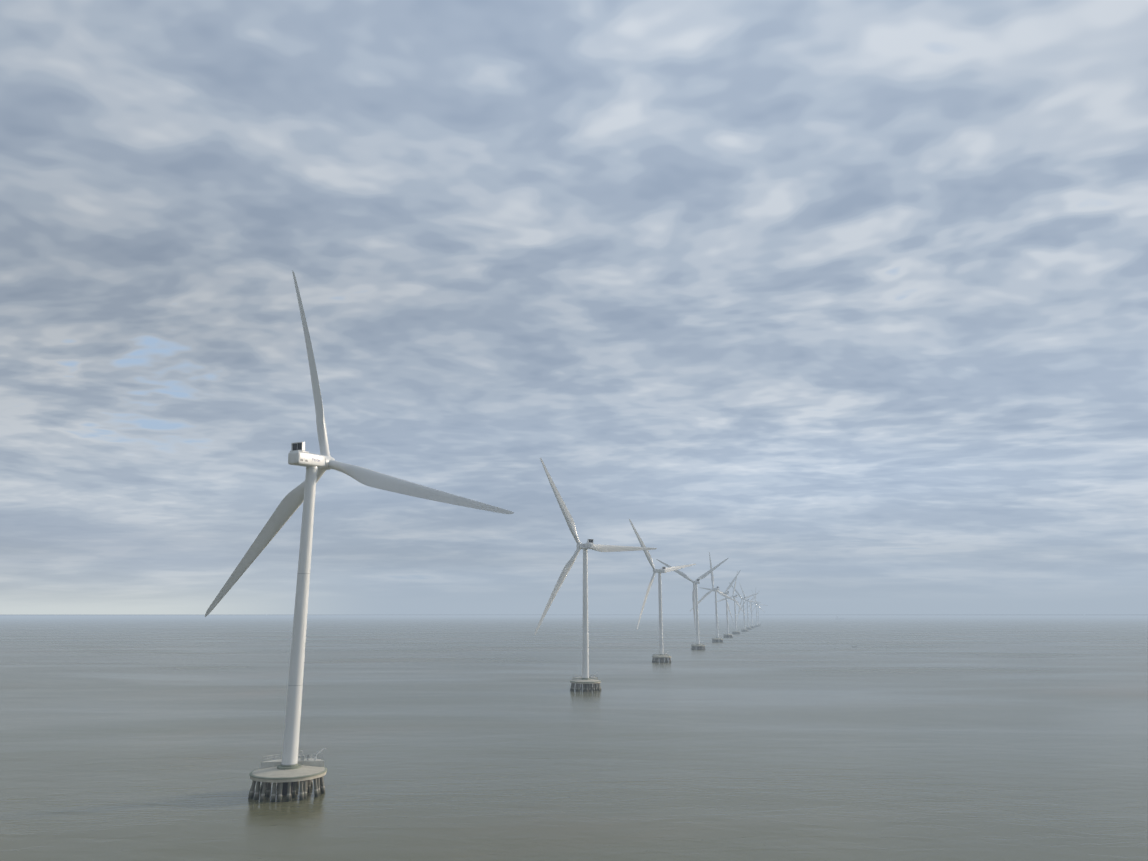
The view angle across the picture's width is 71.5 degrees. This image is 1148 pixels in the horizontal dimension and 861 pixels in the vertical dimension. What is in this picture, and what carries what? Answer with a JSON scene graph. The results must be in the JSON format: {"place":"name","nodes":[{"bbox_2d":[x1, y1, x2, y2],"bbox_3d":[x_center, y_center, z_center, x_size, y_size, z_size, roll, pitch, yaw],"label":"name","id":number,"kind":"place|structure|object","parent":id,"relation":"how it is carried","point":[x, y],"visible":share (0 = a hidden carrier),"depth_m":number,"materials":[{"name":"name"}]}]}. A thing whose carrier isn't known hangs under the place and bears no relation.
{"place":"outdoors","nodes":[
{"label":"outdoors","id":0,"kind":"place"},
{"bbox_2d":[0,615,1147,860],"bbox_3d":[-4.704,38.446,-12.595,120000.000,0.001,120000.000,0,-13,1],"label":"sea","id":1,"kind":"structure","parent":0,"point":[772,737],"depth_m":265.99,"materials":[{"name":"liquid"}]},
{"bbox_2d":[248,748,326,801],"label":"turbine foundation","id":2,"kind":"object","parent":1,"relation":"in","point":[285,779],"visible":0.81,"depth_m":181.01,"materials":[{"name":"white paint"}]},
{"bbox_2d":[205,270,513,764],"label":"wind turbine","id":3,"kind":"object","parent":2,"relation":"on","point":[317,466],"visible":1,"depth_m":196.91,"materials":[{"name":"white paint"}]},
{"bbox_2d":[570,672,600,691],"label":"turbine foundation","id":4,"kind":"object","parent":1,"relation":"in","point":[587,683],"visible":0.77,"depth_m":432.35,"materials":[{"name":"white paint"}]},
{"bbox_2d":[535,458,656,677],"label":"wind turbine","id":5,"kind":"object","parent":4,"relation":"on","point":[588,544],"visible":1,"depth_m":450.17,"materials":[{"name":"white paint"}]},
{"bbox_2d":[652,652,670,662],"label":"turbine foundation","id":6,"kind":"object","parent":1,"relation":"in","point":[661,657],"visible":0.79,"depth_m":690.07,"materials":[{"name":"white paint"}]},
{"bbox_2d":[629,519,695,653],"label":"wind turbine","id":7,"kind":"object","parent":6,"relation":"on","point":[660,570],"visible":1,"depth_m":705.93,"materials":[{"name":"white paint"}]},
{"bbox_2d":[691,641,704,649],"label":"turbine foundation","id":8,"kind":"object","parent":1,"relation":"in","point":[698,646],"visible":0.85,"depth_m":937.09,"materials":[{"name":"white paint"}]},
{"bbox_2d":[656,558,727,643],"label":"wind turbine","id":9,"kind":"object","parent":8,"relation":"on","point":[695,594],"visible":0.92,"depth_m":958.42,"materials":[{"name":"white paint"}]},
{"bbox_2d":[712,638,722,641],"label":"turbine foundation","id":10,"kind":"object","parent":1,"relation":"in","point":[717,639],"visible":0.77,"depth_m":1188.88,"materials":[{"name":"white paint"}]},
{"bbox_2d":[690,552,738,637],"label":"wind turbine","id":11,"kind":"object","parent":10,"relation":"on","point":[710,591],"visible":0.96,"depth_m":1207.00,"materials":[{"name":"white paint"}]},
{"bbox_2d":[0,0,1147,614],"label":"sky","id":12,"kind":"structure","parent":0,"point":[843,304],"materials":[{"name":"grey"}]},
{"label":"turbine foundation","id":13,"kind":"object","parent":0,"visible":0},
{"bbox_2d":[699,570,740,633],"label":"wind turbine","id":14,"kind":"object","parent":13,"relation":"on","point":[726,592],"visible":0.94,"depth_m":1452.81,"materials":[{"name":"white paint"}]},
{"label":"turbine foundation","id":15,"kind":"object","parent":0,"visible":0},
{"bbox_2d":[717,571,745,630],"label":"wind turbine","id":16,"kind":"object","parent":15,"relation":"on","point":[734,603],"visible":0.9,"depth_m":1708.68,"materials":[{"name":"white paint"}]},
{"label":"turbine foundation","id":17,"kind":"object","parent":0,"visible":0},
{"bbox_2d":[732,586,757,628],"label":"wind turbine","id":18,"kind":"object","parent":17,"relation":"on","point":[744,598],"visible":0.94,"depth_m":1961.45,"materials":[{"name":"white paint"}]},
{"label":"turbine foundation","id":19,"kind":"object","parent":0,"visible":0},
{"bbox_2d":[737,582,760,626],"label":"wind turbine","id":20,"kind":"object","parent":19,"relation":"on","point":[748,600],"visible":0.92,"depth_m":2211.83,"materials":[{"name":"white paint"}]},
{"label":"turbine foundation","id":21,"kind":"object","parent":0,"visible":0},
{"bbox_2d":[737,592,758,625],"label":"wind turbine","id":22,"kind":"object","parent":21,"relation":"on","point":[751,607],"visible":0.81,"depth_m":2464.72,"materials":[{"name":"white paint"}]},
{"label":"turbine foundation","id":23,"kind":"object","parent":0,"visible":0},
{"bbox_2d":[744,591,762,624],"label":"wind turbine","id":24,"kind":"object","parent":23,"relation":"on","point":[756,608],"visible":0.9,"depth_m":2710.73,"materials":[{"name":"white paint"}]},
{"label":"turbine foundation","id":25,"kind":"object","parent":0,"visible":0},
{"bbox_2d":[750,592,767,623],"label":"wind turbine","id":26,"kind":"object","parent":25,"relation":"on","point":[758,611],"visible":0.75,"depth_m":2965.43,"materials":[{"name":"white paint"}]}
]}

